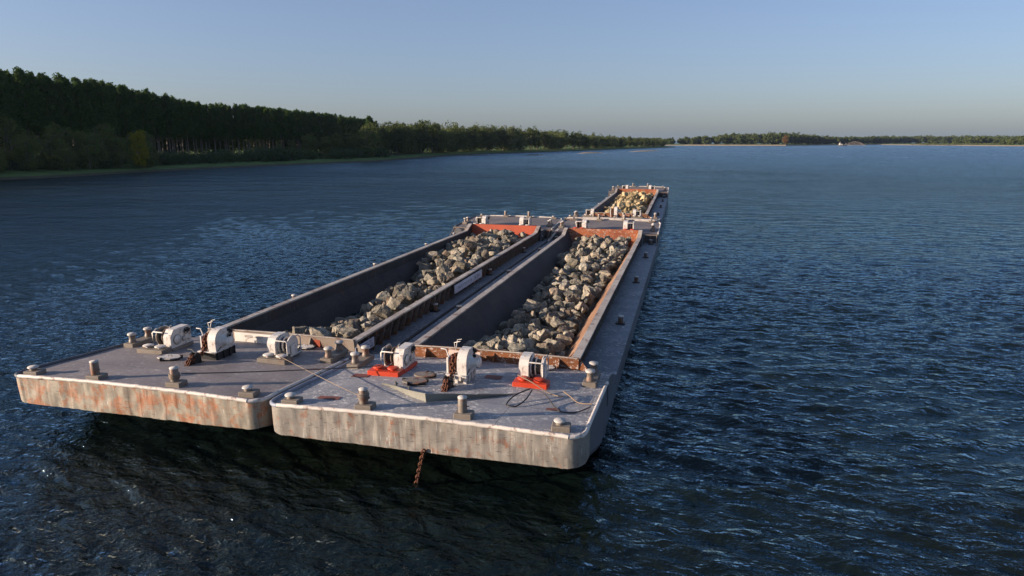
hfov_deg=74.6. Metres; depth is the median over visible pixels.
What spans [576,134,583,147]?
broadleaf tree
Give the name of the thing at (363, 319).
boulder
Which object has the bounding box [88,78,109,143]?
poplar tree
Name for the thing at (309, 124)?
poplar tree
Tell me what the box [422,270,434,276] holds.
boulder
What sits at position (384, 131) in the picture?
broadleaf tree
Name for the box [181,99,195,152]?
poplar tree
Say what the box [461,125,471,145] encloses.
broadleaf tree
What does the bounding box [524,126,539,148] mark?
broadleaf tree
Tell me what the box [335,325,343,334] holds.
boulder
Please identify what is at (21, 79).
poplar tree
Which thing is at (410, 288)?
boulder
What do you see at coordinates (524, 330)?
boulder
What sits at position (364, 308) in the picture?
boulder
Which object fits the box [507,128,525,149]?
willow tree
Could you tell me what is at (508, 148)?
willow tree
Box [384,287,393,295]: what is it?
boulder
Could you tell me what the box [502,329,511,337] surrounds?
boulder
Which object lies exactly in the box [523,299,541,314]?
boulder
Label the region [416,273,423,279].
boulder
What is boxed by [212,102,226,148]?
poplar tree
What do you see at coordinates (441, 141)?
willow tree
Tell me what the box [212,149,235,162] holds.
shrub
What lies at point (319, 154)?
shrub
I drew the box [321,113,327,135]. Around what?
poplar tree
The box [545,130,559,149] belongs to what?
willow tree
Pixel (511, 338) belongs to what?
boulder
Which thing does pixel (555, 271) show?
boulder
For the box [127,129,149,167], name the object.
willow tree
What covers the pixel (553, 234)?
gangplank
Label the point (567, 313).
boulder
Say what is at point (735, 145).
sand beach
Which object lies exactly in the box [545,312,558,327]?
boulder
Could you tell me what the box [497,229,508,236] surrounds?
boulder
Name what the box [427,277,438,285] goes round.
boulder
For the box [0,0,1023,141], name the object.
sky
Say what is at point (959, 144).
sandbar scrub
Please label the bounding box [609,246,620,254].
boulder
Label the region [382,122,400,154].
broadleaf tree
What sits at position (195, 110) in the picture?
poplar tree
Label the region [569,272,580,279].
boulder
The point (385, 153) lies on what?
shrub
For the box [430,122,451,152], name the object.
willow tree
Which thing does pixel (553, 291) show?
boulder
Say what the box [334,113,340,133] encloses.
poplar tree
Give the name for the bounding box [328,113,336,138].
poplar tree
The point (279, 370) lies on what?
mooring cable
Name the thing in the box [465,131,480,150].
willow tree
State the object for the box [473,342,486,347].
boulder
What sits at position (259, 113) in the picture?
poplar tree
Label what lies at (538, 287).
boulder
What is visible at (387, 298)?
boulder
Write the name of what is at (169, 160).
shrub
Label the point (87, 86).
poplar tree
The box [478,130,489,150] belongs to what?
broadleaf tree
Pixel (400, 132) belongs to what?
broadleaf tree
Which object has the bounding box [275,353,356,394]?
mooring cable
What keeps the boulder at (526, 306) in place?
on the rubble
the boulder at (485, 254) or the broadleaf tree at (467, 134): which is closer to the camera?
the boulder at (485, 254)
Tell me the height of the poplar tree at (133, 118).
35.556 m
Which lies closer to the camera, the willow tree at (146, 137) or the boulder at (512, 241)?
the boulder at (512, 241)
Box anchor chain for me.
[414,448,425,482]
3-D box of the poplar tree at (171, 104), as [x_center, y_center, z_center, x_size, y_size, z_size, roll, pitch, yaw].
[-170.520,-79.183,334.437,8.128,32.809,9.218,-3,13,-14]
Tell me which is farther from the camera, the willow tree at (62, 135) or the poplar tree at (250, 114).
the poplar tree at (250, 114)
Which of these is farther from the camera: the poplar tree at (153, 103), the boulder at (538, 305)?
the poplar tree at (153, 103)
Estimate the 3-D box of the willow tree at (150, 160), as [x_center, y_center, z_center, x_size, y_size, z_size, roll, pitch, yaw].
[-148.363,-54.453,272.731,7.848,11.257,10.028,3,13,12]
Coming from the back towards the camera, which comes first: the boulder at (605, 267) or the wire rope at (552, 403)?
the boulder at (605, 267)
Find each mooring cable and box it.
[181,365,380,373]
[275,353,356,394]
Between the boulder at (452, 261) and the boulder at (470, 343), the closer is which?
the boulder at (470, 343)
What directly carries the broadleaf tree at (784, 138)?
on the sand beach
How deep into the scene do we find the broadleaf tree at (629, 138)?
1148.38 m
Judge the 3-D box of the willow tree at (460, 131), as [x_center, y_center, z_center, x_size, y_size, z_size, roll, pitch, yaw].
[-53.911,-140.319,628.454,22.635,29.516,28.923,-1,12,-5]
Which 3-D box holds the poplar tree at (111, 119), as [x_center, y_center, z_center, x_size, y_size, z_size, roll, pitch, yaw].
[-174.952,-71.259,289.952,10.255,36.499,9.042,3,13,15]
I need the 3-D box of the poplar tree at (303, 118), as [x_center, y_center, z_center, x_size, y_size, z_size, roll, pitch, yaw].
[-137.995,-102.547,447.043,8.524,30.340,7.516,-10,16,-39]
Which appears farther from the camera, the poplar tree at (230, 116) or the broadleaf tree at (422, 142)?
the broadleaf tree at (422, 142)
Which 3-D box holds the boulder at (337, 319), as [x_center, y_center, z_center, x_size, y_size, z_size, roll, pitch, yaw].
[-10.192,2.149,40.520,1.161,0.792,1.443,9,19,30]
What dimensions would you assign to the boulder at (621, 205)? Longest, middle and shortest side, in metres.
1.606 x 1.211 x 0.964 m
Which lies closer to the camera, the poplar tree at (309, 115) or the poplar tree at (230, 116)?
the poplar tree at (230, 116)
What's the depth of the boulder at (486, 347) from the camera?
31.76 m
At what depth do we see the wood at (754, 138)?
2059.74 m
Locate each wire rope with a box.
[506,388,531,406]
[508,388,590,412]
[518,375,562,396]
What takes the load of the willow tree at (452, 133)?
on the river bank at (34, 174)
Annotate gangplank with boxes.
[547,228,558,241]
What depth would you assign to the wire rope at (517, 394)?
24.59 m
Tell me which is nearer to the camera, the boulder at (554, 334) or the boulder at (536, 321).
the boulder at (554, 334)
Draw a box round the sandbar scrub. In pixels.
[911,142,1021,144]
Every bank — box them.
[0,145,672,179]
[492,143,918,145]
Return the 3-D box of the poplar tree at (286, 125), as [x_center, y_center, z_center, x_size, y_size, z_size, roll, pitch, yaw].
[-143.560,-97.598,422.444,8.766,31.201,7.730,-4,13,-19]
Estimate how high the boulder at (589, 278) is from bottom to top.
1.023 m
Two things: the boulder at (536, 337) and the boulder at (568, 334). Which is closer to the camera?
the boulder at (536, 337)
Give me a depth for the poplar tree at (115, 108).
291.55 m
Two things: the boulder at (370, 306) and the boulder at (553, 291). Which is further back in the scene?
the boulder at (553, 291)
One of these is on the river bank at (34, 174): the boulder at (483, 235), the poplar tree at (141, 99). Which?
the poplar tree at (141, 99)
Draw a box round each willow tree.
[0,112,38,169]
[11,135,43,171]
[30,126,68,169]
[34,122,84,168]
[70,131,109,168]
[81,122,121,166]
[125,132,154,161]
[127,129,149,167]
[137,145,160,166]
[350,123,380,156]
[363,129,388,150]
[392,121,415,153]
[403,124,421,153]
[429,129,448,152]
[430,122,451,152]
[438,128,458,152]
[446,122,465,151]
[459,127,473,151]
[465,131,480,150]
[481,130,498,150]
[495,125,517,149]
[500,126,519,150]
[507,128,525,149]
[516,129,528,149]
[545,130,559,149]
[555,133,567,148]
[590,132,600,147]
[602,138,608,147]
[608,136,615,147]
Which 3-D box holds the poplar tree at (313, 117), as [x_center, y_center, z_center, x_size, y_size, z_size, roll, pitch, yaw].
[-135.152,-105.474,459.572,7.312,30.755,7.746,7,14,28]
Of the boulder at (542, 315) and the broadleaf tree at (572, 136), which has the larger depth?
the broadleaf tree at (572, 136)
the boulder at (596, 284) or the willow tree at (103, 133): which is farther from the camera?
the willow tree at (103, 133)
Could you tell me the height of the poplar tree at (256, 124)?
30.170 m
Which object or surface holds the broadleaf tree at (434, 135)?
on the river bank at (34, 174)
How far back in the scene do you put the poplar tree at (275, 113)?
413.31 m
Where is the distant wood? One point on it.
(1001, 140)
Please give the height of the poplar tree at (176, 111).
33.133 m
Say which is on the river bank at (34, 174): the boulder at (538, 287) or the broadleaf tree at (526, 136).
the broadleaf tree at (526, 136)
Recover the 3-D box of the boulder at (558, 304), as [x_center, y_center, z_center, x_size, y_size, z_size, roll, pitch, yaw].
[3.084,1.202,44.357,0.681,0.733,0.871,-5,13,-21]
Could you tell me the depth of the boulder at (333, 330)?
37.48 m
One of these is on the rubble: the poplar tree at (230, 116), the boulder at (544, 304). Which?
the boulder at (544, 304)
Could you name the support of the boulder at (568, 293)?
on the rubble
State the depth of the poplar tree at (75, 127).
269.86 m
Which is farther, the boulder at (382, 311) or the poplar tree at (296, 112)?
the poplar tree at (296, 112)
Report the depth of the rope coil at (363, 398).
23.42 m
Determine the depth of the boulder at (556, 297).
45.63 m
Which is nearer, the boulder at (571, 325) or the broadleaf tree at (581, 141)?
the boulder at (571, 325)
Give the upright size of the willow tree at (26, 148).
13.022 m
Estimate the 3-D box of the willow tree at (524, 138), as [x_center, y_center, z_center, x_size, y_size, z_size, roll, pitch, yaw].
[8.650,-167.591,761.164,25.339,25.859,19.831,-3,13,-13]
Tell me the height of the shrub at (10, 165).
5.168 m
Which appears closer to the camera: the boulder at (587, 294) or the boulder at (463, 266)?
the boulder at (587, 294)
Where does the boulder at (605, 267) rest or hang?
on the rubble
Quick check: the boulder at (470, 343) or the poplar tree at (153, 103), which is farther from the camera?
the poplar tree at (153, 103)
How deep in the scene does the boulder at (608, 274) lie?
53.26 m
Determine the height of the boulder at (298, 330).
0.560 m
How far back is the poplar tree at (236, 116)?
379.45 m
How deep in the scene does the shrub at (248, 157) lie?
336.24 m
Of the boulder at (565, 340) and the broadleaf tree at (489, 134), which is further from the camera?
the broadleaf tree at (489, 134)
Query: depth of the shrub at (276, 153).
352.46 m
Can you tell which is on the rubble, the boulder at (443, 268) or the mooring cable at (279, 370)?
the boulder at (443, 268)
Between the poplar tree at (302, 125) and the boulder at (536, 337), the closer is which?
the boulder at (536, 337)
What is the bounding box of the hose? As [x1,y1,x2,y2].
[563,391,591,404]
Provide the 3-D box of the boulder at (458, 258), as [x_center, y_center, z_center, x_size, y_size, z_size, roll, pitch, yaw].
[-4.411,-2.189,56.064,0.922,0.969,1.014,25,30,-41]
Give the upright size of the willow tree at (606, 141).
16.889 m
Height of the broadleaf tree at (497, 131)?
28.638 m
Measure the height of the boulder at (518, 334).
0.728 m
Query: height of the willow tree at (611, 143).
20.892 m
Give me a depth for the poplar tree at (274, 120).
409.35 m
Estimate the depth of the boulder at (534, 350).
33.04 m
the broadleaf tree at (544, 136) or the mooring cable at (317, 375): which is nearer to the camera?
the mooring cable at (317, 375)
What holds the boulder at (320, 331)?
on the rubble
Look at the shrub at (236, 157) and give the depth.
331.00 m
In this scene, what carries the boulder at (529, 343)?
on the rubble
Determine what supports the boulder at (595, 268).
on the rubble
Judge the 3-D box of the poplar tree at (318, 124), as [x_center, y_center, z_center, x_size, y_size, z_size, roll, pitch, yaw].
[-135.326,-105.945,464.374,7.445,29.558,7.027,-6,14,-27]
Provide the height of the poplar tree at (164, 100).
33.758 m
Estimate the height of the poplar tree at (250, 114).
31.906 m
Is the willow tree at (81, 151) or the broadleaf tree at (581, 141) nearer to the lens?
the willow tree at (81, 151)
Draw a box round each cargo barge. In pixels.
[14,211,562,429]
[270,214,660,468]
[564,183,668,226]
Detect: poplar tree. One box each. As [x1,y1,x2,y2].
[0,69,22,150]
[4,72,27,135]
[12,66,42,147]
[24,70,50,141]
[36,72,59,153]
[47,78,67,135]
[52,72,78,143]
[58,78,83,146]
[71,77,93,145]
[79,78,103,150]
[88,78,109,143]
[98,79,116,135]
[102,82,120,136]
[107,82,123,159]
[115,84,135,161]
[120,84,137,138]
[128,88,145,132]
[136,92,152,136]
[141,88,158,156]
[148,93,165,151]
[149,92,166,152]
[159,92,174,151]
[165,96,178,153]
[170,95,184,153]
[175,98,187,152]
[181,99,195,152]
[186,100,199,153]
[191,101,201,152]
[195,100,206,150]
[199,104,212,152]
[204,104,213,150]
[207,103,221,152]
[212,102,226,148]
[220,104,231,148]
[226,105,238,154]
[232,103,245,154]
[239,103,254,147]
[245,103,254,149]
[250,107,261,148]
[254,105,264,145]
[259,107,268,147]
[263,107,275,147]
[266,107,279,148]
[271,108,280,141]
[276,107,286,140]
[280,107,289,144]
[283,110,294,147]
[287,109,297,146]
[288,112,296,139]
[293,108,303,147]
[298,110,304,148]
[300,111,308,135]
[305,112,312,136]
[307,112,315,135]
[310,111,319,152]
[315,113,320,152]
[316,112,325,151]
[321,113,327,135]
[324,112,331,137]
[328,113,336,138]
[331,114,336,131]
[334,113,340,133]
[337,114,344,138]
[343,116,348,140]
[346,117,350,129]
[352,116,357,129]
[364,115,372,124]
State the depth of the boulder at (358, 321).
37.95 m
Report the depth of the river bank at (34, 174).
320.77 m
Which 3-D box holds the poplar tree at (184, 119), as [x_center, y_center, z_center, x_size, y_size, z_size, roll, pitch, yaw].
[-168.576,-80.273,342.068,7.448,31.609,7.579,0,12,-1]
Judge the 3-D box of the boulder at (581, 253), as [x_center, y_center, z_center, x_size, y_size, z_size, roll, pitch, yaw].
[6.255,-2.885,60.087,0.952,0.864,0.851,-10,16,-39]
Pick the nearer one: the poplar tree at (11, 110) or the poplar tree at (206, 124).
the poplar tree at (11, 110)
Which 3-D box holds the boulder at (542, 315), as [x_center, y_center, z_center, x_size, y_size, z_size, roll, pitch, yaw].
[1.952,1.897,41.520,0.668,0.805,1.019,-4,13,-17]
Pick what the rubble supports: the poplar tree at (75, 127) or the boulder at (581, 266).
the boulder at (581, 266)
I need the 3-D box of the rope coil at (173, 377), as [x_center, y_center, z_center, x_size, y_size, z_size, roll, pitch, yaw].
[-12.945,3.365,25.779,0.424,0.192,0.424,3,13,14]
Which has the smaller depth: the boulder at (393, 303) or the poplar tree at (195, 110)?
the boulder at (393, 303)
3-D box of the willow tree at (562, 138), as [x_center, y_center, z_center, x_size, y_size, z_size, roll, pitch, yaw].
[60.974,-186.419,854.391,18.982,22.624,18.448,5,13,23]
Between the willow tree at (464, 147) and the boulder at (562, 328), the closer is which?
the boulder at (562, 328)
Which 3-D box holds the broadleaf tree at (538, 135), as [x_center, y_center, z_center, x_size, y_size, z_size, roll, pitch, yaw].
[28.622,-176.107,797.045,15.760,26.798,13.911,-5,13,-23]
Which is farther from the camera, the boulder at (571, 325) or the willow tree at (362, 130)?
the willow tree at (362, 130)
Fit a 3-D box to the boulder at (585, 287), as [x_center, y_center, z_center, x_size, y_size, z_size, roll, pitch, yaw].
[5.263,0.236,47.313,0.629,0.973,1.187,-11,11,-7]
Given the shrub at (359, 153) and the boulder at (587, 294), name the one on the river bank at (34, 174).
the shrub at (359, 153)
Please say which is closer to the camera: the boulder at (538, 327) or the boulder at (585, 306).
the boulder at (538, 327)
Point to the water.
(822, 372)
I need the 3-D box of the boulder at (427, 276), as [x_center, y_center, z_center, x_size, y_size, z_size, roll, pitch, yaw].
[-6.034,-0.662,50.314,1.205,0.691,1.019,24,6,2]
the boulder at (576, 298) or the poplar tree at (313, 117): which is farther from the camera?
the poplar tree at (313, 117)
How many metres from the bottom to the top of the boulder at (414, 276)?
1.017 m
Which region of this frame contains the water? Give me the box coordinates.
[0,142,1023,575]
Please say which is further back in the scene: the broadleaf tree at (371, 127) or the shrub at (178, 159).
the broadleaf tree at (371, 127)
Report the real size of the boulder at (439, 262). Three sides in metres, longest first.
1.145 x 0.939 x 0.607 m
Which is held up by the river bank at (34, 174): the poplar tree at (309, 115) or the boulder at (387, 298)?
the poplar tree at (309, 115)
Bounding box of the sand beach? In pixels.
[685,145,785,145]
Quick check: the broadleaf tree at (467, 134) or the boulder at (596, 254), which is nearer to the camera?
the boulder at (596, 254)
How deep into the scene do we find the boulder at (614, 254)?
59.81 m
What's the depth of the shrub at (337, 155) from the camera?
388.49 m
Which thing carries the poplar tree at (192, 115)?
on the river bank at (34, 174)
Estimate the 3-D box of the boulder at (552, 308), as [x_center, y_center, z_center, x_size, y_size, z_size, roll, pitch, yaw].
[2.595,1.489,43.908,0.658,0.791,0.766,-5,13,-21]
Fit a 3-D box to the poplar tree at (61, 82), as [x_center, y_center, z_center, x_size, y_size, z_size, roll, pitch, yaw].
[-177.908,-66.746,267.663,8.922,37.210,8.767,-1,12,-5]
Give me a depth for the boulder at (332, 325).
38.61 m
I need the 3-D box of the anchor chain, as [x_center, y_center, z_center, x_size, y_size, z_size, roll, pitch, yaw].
[-3.182,6.182,23.179,0.180,1.592,0.608,-11,16,-41]
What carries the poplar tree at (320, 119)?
on the river bank at (34, 174)
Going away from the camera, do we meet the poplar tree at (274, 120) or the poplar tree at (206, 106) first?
the poplar tree at (206, 106)
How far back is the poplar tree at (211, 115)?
366.38 m
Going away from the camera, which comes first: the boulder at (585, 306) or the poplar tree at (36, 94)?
the boulder at (585, 306)
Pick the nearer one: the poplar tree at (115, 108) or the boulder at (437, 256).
the boulder at (437, 256)
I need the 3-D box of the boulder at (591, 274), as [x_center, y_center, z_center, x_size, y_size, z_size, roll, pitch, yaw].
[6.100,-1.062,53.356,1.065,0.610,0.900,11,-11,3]
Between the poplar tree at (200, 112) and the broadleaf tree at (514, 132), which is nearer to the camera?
the poplar tree at (200, 112)
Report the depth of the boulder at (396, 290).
46.43 m
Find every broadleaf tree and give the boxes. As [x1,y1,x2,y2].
[362,123,377,148]
[377,125,390,152]
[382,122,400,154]
[391,123,406,154]
[413,119,430,153]
[425,120,441,152]
[449,125,461,149]
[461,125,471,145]
[463,127,478,151]
[467,125,482,147]
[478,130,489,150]
[480,126,493,150]
[487,125,498,150]
[499,126,509,150]
[506,125,518,145]
[521,129,530,146]
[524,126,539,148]
[530,128,543,148]
[539,131,550,149]
[561,129,570,148]
[568,131,578,148]
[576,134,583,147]
[591,135,597,145]
[626,136,631,145]
[782,135,787,143]
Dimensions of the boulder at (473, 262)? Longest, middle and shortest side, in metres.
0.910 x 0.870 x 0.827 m
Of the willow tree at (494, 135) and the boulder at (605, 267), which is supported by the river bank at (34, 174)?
the willow tree at (494, 135)
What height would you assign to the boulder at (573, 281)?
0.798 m
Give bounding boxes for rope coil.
[168,372,180,379]
[357,391,369,400]
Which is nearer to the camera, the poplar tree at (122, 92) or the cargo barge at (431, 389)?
the cargo barge at (431, 389)
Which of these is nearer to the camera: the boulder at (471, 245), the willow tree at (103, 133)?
the boulder at (471, 245)
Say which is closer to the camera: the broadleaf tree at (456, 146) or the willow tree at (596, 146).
the broadleaf tree at (456, 146)
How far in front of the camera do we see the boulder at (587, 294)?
45.94 m
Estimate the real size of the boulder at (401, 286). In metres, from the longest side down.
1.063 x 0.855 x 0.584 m
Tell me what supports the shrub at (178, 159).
on the river bank at (34, 174)
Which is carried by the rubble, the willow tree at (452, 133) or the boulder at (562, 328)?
the boulder at (562, 328)
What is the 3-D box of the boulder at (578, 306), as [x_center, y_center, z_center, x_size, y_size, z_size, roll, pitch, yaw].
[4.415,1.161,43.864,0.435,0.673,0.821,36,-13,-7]
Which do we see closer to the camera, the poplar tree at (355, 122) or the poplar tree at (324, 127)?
the poplar tree at (324, 127)
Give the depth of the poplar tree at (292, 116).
432.72 m
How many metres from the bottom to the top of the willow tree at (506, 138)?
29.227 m
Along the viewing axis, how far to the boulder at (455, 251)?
59.03 m
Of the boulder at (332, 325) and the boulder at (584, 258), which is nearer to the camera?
the boulder at (332, 325)
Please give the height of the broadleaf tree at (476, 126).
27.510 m
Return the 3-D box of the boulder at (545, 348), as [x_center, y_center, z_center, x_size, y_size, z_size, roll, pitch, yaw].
[1.595,3.208,33.933,0.992,1.043,1.091,-47,18,-24]
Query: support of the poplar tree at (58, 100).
on the river bank at (34, 174)
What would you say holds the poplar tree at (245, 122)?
on the river bank at (34, 174)
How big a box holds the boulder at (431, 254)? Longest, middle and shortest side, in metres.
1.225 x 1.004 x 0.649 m
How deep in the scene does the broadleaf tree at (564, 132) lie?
884.60 m
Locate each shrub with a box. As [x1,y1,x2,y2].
[0,159,27,170]
[150,151,176,165]
[154,150,185,164]
[154,153,176,164]
[178,151,196,163]
[186,154,203,163]
[197,148,225,163]
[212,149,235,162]
[224,151,243,161]
[235,147,259,161]
[240,148,267,160]
[249,149,277,161]
[261,147,287,160]
[263,147,289,160]
[298,148,316,159]
[317,152,329,158]
[327,150,340,158]
[351,148,370,157]
[372,147,390,156]
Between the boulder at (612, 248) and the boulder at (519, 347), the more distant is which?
the boulder at (612, 248)
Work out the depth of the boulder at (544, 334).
36.13 m
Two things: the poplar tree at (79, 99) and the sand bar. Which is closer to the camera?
the poplar tree at (79, 99)
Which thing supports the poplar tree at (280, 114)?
on the river bank at (34, 174)
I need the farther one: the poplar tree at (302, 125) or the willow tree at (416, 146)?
the willow tree at (416, 146)
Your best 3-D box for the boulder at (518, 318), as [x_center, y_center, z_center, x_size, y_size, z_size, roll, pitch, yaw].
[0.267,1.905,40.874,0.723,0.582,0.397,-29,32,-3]
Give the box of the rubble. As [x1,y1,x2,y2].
[283,191,652,354]
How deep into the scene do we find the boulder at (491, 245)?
62.88 m
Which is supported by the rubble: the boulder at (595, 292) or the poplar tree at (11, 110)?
the boulder at (595, 292)
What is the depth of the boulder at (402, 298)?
42.37 m
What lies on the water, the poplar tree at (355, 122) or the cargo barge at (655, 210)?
the cargo barge at (655, 210)
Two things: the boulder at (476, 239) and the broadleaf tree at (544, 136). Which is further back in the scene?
the broadleaf tree at (544, 136)
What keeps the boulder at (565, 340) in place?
on the rubble
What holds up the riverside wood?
on the river bank at (34, 174)
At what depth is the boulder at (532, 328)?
38.37 m
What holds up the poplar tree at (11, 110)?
on the river bank at (34, 174)
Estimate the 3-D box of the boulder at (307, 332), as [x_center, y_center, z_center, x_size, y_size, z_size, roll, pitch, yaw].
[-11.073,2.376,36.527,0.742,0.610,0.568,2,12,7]
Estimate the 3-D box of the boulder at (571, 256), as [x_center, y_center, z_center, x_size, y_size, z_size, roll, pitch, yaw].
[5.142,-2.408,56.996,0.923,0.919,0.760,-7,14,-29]
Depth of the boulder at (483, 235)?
67.53 m
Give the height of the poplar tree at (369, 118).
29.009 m
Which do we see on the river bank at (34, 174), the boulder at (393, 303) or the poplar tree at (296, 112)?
the poplar tree at (296, 112)
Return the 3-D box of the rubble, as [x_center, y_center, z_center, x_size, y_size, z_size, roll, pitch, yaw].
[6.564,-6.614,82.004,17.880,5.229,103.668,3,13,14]
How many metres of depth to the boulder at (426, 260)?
58.59 m
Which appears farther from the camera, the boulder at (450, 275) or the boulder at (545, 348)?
the boulder at (450, 275)
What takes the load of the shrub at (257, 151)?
on the river bank at (34, 174)
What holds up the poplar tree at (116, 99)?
on the river bank at (34, 174)
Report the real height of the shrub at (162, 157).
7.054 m
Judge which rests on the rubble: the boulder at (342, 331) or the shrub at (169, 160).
the boulder at (342, 331)
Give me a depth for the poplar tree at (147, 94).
315.56 m
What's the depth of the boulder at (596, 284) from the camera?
51.00 m
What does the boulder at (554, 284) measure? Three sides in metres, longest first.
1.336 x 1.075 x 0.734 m
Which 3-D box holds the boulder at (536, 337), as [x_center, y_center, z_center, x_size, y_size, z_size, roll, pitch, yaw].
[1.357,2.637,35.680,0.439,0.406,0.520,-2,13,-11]
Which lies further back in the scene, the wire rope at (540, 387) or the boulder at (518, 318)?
the boulder at (518, 318)
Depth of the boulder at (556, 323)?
39.71 m
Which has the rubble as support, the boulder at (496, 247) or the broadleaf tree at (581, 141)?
the boulder at (496, 247)
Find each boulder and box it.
[292,326,306,333]
[304,326,309,334]
[309,327,331,336]
[330,323,342,332]
[332,323,344,334]
[335,317,348,322]
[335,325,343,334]
[338,327,358,338]
[345,320,360,331]
[348,319,360,328]
[359,304,368,315]
[360,316,369,323]
[367,302,374,311]
[373,305,390,317]
[374,291,390,304]
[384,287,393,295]
[386,296,396,303]
[386,297,400,310]
[392,287,401,295]
[394,284,405,289]
[396,296,406,303]
[404,285,420,300]
[410,271,419,281]
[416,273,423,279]
[421,258,429,263]
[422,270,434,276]
[424,273,434,281]
[427,251,436,260]
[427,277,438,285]
[432,253,442,259]
[436,259,442,266]
[436,263,449,273]
[437,273,446,282]
[444,259,455,264]
[445,271,453,280]
[450,265,463,274]
[451,249,462,254]
[453,255,464,261]
[453,261,468,271]
[462,340,477,346]
[465,241,476,251]
[468,258,478,268]
[471,237,480,242]
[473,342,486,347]
[475,248,484,256]
[478,335,490,342]
[480,232,488,238]
[481,249,488,260]
[481,345,493,349]
[487,339,495,349]
[488,242,500,248]
[492,244,501,250]
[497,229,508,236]
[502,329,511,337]
[505,318,515,328]
[507,238,516,245]
[507,335,517,344]
[507,343,526,351]
[511,324,522,332]
[511,331,522,338]
[513,314,521,323]
[519,338,534,348]
[521,326,529,333]
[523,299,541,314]
[523,304,535,312]
[528,325,536,331]
[528,348,538,353]
[529,318,540,325]
[529,323,541,330]
[532,293,542,302]
[533,284,544,292]
[533,334,541,340]
[535,342,554,354]
[537,329,551,340]
[538,311,547,324]
[539,308,548,312]
[541,301,547,308]
[541,326,553,330]
[543,338,564,352]
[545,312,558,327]
[548,305,557,311]
[549,287,563,299]
[550,282,563,289]
[550,316,565,329]
[551,331,560,339]
[552,267,558,275]
[553,294,563,300]
[554,300,565,310]
[555,334,572,346]
[557,253,566,263]
[557,325,568,332]
[558,312,564,319]
[563,310,573,318]
[564,291,574,297]
[564,320,577,330]
[564,331,573,338]
[565,316,582,330]
[566,255,575,262]
[567,258,577,267]
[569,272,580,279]
[569,285,581,295]
[570,279,582,285]
[570,294,581,304]
[575,302,582,309]
[578,251,586,256]
[579,263,587,272]
[579,301,587,310]
[580,256,589,262]
[580,275,593,285]
[581,290,594,305]
[583,271,594,277]
[583,285,590,292]
[588,286,599,298]
[589,264,599,271]
[590,252,600,258]
[593,283,604,286]
[597,270,612,281]
[600,265,609,271]
[605,260,615,264]
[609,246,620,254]
[609,250,619,260]
[617,201,625,209]
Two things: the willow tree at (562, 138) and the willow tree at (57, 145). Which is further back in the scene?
the willow tree at (562, 138)
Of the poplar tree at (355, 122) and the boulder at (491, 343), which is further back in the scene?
the poplar tree at (355, 122)
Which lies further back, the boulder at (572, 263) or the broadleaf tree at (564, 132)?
the broadleaf tree at (564, 132)
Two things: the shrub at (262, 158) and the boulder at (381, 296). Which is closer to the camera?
the boulder at (381, 296)
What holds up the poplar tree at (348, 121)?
on the river bank at (34, 174)
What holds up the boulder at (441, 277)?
on the rubble
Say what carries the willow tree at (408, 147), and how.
on the river bank at (34, 174)
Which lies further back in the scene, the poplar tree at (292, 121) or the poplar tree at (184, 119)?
the poplar tree at (292, 121)
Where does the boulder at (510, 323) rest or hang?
on the rubble
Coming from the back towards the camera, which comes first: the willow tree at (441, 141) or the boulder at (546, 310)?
the willow tree at (441, 141)
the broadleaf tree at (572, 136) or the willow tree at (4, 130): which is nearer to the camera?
the willow tree at (4, 130)
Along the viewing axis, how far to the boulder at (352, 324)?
36.33 m
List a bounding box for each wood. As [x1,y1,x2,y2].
[0,120,667,159]
[522,131,1016,144]
[929,135,1023,144]
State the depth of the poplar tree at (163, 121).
325.18 m
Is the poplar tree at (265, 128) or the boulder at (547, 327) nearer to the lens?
the boulder at (547, 327)
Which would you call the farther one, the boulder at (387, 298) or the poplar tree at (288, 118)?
the poplar tree at (288, 118)
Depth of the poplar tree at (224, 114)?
372.28 m
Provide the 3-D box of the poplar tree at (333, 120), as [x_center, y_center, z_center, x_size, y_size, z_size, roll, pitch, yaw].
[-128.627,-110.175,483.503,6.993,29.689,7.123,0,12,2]
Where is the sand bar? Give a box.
[876,143,1023,145]
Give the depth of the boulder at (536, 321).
40.38 m
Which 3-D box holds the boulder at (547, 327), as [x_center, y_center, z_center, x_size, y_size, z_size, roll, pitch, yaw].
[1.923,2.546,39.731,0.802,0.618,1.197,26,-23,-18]
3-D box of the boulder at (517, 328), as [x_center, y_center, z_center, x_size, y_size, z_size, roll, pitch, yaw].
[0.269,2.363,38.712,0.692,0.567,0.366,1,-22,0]
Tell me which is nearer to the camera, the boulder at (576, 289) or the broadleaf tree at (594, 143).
the boulder at (576, 289)
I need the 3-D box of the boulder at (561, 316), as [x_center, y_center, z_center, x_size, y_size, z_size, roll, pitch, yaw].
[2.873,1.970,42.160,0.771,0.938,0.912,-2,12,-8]
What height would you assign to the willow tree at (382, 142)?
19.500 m
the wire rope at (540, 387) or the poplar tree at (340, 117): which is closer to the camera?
the wire rope at (540, 387)
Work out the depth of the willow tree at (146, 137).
276.36 m
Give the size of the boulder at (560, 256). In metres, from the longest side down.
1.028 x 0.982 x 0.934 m
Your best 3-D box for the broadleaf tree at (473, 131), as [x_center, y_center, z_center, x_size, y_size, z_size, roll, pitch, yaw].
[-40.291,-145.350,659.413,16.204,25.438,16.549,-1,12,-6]
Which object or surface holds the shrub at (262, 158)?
on the river bank at (34, 174)
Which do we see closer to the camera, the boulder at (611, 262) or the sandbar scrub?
the boulder at (611, 262)
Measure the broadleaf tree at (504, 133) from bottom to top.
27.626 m
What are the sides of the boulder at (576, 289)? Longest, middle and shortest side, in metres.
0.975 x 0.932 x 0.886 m
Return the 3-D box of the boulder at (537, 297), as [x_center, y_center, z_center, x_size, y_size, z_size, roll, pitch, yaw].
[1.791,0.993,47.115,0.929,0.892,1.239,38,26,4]
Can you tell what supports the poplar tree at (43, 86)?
on the river bank at (34, 174)

